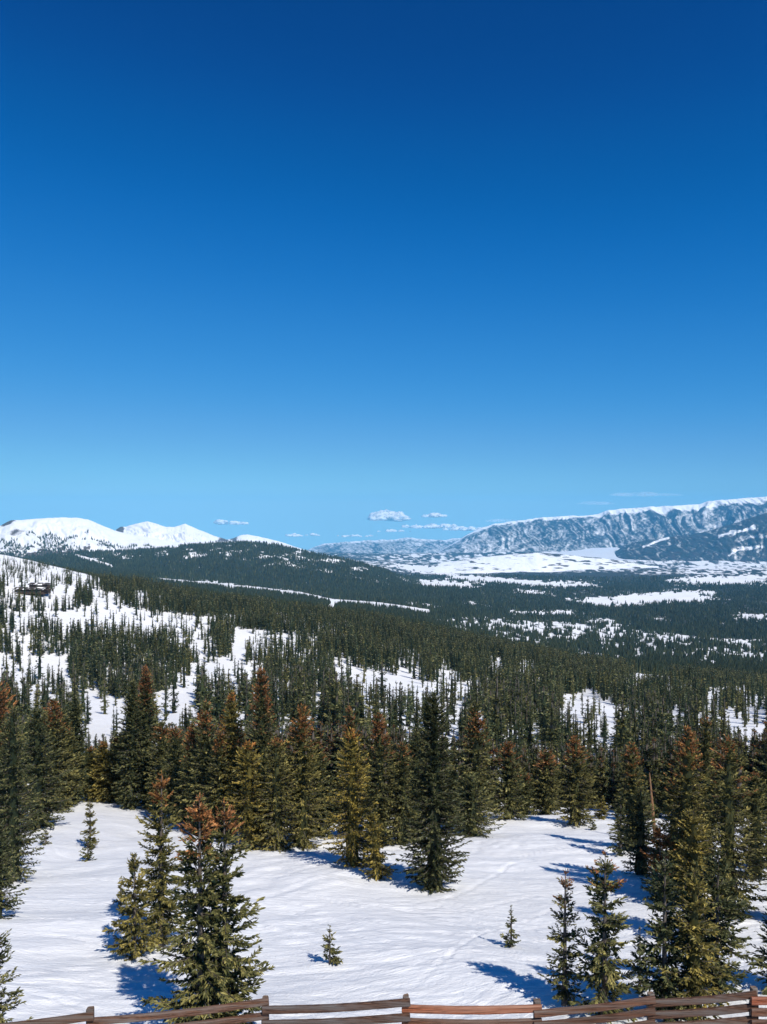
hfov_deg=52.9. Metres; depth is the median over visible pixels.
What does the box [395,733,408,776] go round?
fir tree
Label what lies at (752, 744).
fir tree
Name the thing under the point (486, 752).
fir tree
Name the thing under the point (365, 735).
fir tree
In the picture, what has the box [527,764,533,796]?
fir tree
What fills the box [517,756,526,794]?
fir tree
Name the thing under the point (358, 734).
fir tree
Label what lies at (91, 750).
fir tree
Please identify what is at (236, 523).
cloud
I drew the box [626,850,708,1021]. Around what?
spruce tree
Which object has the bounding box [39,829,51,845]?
sapling
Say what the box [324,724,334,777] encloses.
fir tree
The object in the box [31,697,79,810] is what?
fir tree
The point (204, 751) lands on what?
fir tree
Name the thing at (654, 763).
fir tree
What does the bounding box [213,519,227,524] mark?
cloud
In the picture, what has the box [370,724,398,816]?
fir tree
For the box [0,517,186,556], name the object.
snowy peak
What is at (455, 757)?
fir tree
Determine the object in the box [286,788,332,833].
fir tree
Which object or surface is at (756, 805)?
fir tree
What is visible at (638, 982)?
spruce tree
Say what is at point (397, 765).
fir tree
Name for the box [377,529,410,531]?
cloud
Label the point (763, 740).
fir tree
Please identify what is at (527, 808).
fir tree
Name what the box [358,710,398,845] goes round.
fir tree
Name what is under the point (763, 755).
fir tree
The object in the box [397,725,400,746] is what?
fir tree
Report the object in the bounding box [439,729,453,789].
fir tree
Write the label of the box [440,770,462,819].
fir tree
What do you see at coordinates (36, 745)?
fir tree
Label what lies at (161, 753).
fir tree
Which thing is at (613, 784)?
fir tree
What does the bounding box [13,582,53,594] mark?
mountain lodge
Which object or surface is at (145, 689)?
spruce tree
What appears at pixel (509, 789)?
fir tree
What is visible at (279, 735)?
fir tree
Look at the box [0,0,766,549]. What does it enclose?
sky
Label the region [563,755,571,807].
fir tree
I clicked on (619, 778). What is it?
fir tree
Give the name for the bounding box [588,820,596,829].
sapling
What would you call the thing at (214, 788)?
fir tree
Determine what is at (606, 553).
frozen lake
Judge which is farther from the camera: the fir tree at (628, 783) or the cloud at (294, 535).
the cloud at (294, 535)
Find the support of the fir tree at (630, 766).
on the snowy ground
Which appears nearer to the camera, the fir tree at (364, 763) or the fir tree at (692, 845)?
the fir tree at (692, 845)
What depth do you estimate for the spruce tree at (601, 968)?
16.87 m
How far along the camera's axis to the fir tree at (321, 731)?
67.99 m
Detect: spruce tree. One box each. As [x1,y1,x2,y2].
[0,681,44,857]
[0,704,48,883]
[0,820,28,918]
[0,929,32,1022]
[68,694,94,802]
[102,852,162,960]
[119,770,188,950]
[123,665,168,808]
[138,793,259,1023]
[171,799,274,1023]
[210,692,254,833]
[233,665,288,837]
[396,691,472,893]
[536,869,586,1006]
[568,851,637,1023]
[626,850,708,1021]
[631,928,647,991]
[653,866,731,1019]
[676,848,763,1004]
[745,906,766,994]
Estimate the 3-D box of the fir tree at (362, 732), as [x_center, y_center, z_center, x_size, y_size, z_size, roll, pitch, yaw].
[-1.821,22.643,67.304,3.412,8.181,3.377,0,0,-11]
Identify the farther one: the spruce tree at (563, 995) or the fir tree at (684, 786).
the fir tree at (684, 786)
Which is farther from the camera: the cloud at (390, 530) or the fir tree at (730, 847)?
the cloud at (390, 530)
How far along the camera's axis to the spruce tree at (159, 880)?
22.44 m
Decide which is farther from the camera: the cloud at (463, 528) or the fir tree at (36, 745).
the cloud at (463, 528)
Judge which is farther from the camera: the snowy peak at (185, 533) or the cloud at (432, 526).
the cloud at (432, 526)
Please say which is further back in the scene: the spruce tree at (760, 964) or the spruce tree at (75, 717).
the spruce tree at (75, 717)
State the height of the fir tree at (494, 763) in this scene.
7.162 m
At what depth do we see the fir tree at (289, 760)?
53.02 m
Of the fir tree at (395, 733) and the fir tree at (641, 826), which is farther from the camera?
the fir tree at (395, 733)
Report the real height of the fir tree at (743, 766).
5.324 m
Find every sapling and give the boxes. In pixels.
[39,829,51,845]
[78,837,95,861]
[111,876,126,905]
[321,924,342,965]
[500,906,520,947]
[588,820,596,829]
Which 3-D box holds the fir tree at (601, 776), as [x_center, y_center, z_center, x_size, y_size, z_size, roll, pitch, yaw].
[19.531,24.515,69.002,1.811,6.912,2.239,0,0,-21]
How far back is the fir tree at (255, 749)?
53.85 m
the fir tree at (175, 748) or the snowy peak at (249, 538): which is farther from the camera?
the snowy peak at (249, 538)
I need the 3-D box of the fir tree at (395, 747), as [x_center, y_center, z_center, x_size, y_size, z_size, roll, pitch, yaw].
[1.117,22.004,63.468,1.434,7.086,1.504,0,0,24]
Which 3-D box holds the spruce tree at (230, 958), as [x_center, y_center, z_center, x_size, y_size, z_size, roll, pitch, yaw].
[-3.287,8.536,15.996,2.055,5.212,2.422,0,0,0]
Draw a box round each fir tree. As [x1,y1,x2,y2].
[6,706,77,830]
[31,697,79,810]
[58,715,86,805]
[79,798,99,848]
[81,745,98,801]
[85,741,115,802]
[100,733,127,802]
[111,679,151,809]
[141,719,172,811]
[151,726,188,822]
[170,724,212,829]
[179,700,218,832]
[196,730,240,832]
[218,739,278,849]
[236,721,246,767]
[251,736,304,853]
[252,729,269,800]
[273,725,284,748]
[279,703,335,850]
[280,732,285,785]
[281,724,297,815]
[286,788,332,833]
[290,727,330,811]
[295,729,314,792]
[306,744,341,837]
[308,721,325,780]
[315,721,325,747]
[315,722,325,769]
[320,727,329,767]
[320,727,389,868]
[323,728,358,818]
[324,720,344,818]
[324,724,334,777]
[325,728,334,797]
[331,705,371,837]
[355,723,362,747]
[356,807,397,880]
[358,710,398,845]
[359,724,365,739]
[360,726,372,792]
[360,740,372,812]
[368,741,376,792]
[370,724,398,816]
[378,741,421,844]
[390,725,396,749]
[392,744,400,809]
[393,738,397,761]
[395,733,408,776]
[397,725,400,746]
[397,729,427,837]
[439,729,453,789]
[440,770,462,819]
[446,772,509,837]
[447,736,460,786]
[448,701,501,824]
[454,732,466,802]
[457,732,469,774]
[480,741,489,791]
[482,739,504,807]
[487,741,530,820]
[513,772,542,815]
[516,748,530,793]
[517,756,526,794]
[527,748,563,814]
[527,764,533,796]
[530,740,542,803]
[551,736,599,827]
[557,753,568,799]
[562,756,568,799]
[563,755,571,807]
[584,748,603,807]
[594,747,609,808]
[594,795,609,819]
[604,756,619,807]
[605,750,618,797]
[606,742,656,851]
[606,792,634,855]
[607,756,617,808]
[612,746,628,810]
[614,787,661,877]
[617,752,648,817]
[636,741,650,787]
[639,822,683,902]
[643,739,665,817]
[644,744,652,785]
[645,774,680,875]
[651,725,719,890]
[655,740,662,773]
[656,757,664,814]
[659,740,672,800]
[659,751,665,781]
[661,736,681,813]
[662,807,731,942]
[665,742,680,794]
[681,731,719,813]
[681,734,766,919]
[692,716,738,887]
[710,735,715,782]
[713,731,722,811]
[715,750,723,812]
[733,729,751,822]
[734,772,766,881]
[735,759,749,785]
[739,718,766,868]
[744,731,762,783]
[746,742,762,804]
[746,748,755,782]
[752,728,766,810]
[757,737,766,808]
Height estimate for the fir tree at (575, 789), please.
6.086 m
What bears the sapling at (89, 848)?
on the snowy ground
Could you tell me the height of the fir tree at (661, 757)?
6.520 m
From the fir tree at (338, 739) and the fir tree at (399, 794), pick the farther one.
the fir tree at (338, 739)
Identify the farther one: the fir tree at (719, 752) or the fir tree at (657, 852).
the fir tree at (719, 752)
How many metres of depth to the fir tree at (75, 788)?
60.82 m
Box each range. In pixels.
[308,537,460,552]
[438,497,766,552]
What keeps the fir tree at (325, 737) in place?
on the snowy ground
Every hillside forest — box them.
[0,556,766,717]
[0,651,766,805]
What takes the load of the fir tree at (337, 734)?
on the snowy ground
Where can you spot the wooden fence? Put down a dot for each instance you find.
(651, 1002)
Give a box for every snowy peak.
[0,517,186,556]
[115,521,231,543]
[228,534,309,552]
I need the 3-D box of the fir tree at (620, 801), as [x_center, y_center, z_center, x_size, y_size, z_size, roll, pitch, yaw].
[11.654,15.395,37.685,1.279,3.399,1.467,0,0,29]
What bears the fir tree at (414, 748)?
on the snowy ground
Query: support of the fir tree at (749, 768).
on the snowy ground
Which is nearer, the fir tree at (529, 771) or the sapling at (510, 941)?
the sapling at (510, 941)
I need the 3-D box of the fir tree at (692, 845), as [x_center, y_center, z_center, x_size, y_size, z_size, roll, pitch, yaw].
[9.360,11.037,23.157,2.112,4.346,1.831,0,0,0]
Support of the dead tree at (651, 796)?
on the snowy ground
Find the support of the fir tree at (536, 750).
on the snowy ground
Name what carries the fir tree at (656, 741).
on the snowy ground
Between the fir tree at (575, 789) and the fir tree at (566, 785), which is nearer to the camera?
the fir tree at (575, 789)
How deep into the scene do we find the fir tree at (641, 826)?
32.13 m
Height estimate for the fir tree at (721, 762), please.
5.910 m
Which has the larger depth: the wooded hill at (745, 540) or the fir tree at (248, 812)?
the wooded hill at (745, 540)
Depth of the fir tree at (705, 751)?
29.18 m
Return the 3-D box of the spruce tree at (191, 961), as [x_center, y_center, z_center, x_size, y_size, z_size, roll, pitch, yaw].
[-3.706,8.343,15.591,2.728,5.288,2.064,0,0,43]
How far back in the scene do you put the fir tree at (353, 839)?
34.26 m
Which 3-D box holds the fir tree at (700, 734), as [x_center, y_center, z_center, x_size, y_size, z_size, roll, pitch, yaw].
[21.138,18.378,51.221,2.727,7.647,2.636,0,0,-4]
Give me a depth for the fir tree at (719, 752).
57.33 m
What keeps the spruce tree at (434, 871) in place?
on the snowy ground
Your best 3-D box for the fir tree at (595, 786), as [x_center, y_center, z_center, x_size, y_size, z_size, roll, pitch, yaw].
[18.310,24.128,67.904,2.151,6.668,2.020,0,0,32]
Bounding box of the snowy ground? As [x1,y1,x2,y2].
[0,551,766,1023]
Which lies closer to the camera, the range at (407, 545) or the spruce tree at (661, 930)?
the spruce tree at (661, 930)
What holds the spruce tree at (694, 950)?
on the snowy ground
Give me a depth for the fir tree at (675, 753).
59.16 m
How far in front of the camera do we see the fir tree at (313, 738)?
51.64 m
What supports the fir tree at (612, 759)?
on the snowy ground
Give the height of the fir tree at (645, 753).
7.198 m
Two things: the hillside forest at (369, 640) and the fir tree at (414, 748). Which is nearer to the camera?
the fir tree at (414, 748)
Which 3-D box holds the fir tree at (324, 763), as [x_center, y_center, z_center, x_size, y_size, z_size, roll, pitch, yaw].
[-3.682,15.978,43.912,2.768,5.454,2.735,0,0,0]
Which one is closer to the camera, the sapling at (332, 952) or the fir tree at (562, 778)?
the sapling at (332, 952)
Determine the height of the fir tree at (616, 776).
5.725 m
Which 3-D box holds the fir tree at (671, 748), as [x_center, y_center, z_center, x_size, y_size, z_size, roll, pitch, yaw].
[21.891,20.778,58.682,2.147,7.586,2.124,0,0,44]
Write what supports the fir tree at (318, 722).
on the snowy ground
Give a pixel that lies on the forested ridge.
(193, 555)
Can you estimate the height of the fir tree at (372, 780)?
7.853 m
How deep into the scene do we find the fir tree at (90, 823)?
41.87 m
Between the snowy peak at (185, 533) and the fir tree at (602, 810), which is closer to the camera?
the fir tree at (602, 810)
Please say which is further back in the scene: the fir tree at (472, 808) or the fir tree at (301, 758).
the fir tree at (472, 808)
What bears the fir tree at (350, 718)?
on the snowy ground
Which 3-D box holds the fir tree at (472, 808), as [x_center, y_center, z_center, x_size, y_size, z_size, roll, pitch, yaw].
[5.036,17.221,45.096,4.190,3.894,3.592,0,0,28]
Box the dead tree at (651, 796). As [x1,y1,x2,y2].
[649,773,655,831]
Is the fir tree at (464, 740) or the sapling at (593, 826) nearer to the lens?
the sapling at (593, 826)
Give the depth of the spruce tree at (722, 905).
17.97 m
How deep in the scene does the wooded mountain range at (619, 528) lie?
15356.05 m
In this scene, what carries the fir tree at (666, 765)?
on the snowy ground
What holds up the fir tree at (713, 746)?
on the snowy ground
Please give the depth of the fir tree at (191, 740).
48.53 m
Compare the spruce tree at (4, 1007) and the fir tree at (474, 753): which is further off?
the fir tree at (474, 753)
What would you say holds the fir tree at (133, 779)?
on the snowy ground
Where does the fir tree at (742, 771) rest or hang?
on the snowy ground
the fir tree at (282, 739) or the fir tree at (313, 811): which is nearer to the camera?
the fir tree at (313, 811)
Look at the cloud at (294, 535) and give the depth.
44490.73 m
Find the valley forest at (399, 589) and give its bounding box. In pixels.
[0,530,766,674]
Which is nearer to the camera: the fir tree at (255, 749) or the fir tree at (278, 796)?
the fir tree at (278, 796)
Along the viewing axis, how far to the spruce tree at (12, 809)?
31.37 m
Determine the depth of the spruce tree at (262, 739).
42.91 m
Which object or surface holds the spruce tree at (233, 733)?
on the snowy ground
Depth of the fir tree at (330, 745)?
54.69 m
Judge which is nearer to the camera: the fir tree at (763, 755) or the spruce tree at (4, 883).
the spruce tree at (4, 883)
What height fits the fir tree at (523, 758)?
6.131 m
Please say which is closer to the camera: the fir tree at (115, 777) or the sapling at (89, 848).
the sapling at (89, 848)
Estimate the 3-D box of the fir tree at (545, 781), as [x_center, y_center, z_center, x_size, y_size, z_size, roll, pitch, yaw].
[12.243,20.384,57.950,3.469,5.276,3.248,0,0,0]
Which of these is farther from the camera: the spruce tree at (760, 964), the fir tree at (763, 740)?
the fir tree at (763, 740)
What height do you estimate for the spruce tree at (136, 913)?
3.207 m
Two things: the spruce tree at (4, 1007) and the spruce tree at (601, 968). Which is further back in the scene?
the spruce tree at (601, 968)
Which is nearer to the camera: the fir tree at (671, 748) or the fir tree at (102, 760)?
the fir tree at (671, 748)
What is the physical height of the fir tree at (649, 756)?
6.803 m
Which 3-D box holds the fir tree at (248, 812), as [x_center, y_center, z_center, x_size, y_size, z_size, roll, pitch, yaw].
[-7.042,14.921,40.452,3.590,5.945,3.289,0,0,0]
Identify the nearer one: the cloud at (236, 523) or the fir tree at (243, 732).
the fir tree at (243, 732)
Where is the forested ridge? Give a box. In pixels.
[45,543,405,590]
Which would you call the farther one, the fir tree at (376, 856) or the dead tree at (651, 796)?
the dead tree at (651, 796)
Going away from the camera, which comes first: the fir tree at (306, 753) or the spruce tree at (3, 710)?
the spruce tree at (3, 710)
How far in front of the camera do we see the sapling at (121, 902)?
27.12 m
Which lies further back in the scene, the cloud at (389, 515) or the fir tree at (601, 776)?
the cloud at (389, 515)
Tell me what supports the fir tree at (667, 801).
on the snowy ground
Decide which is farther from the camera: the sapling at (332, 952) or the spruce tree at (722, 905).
the sapling at (332, 952)
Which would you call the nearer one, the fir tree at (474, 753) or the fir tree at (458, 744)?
the fir tree at (474, 753)
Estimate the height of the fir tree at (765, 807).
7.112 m
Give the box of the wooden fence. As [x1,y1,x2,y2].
[0,986,766,1023]
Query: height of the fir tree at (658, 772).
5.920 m
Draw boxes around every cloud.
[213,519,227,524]
[229,521,248,524]
[285,533,302,536]
[337,534,372,536]
[367,509,410,521]
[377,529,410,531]
[401,523,456,528]
[421,513,447,517]
[442,526,480,530]
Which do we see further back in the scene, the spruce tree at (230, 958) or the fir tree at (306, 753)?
the fir tree at (306, 753)
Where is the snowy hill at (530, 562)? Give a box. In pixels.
[427,552,657,573]
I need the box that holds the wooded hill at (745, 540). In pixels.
[615,513,766,561]
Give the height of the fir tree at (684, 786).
6.547 m
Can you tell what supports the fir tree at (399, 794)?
on the snowy ground
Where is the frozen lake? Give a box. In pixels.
[552,547,637,560]
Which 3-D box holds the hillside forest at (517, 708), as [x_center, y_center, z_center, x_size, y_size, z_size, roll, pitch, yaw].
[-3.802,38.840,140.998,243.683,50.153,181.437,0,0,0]
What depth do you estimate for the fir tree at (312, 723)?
59.76 m

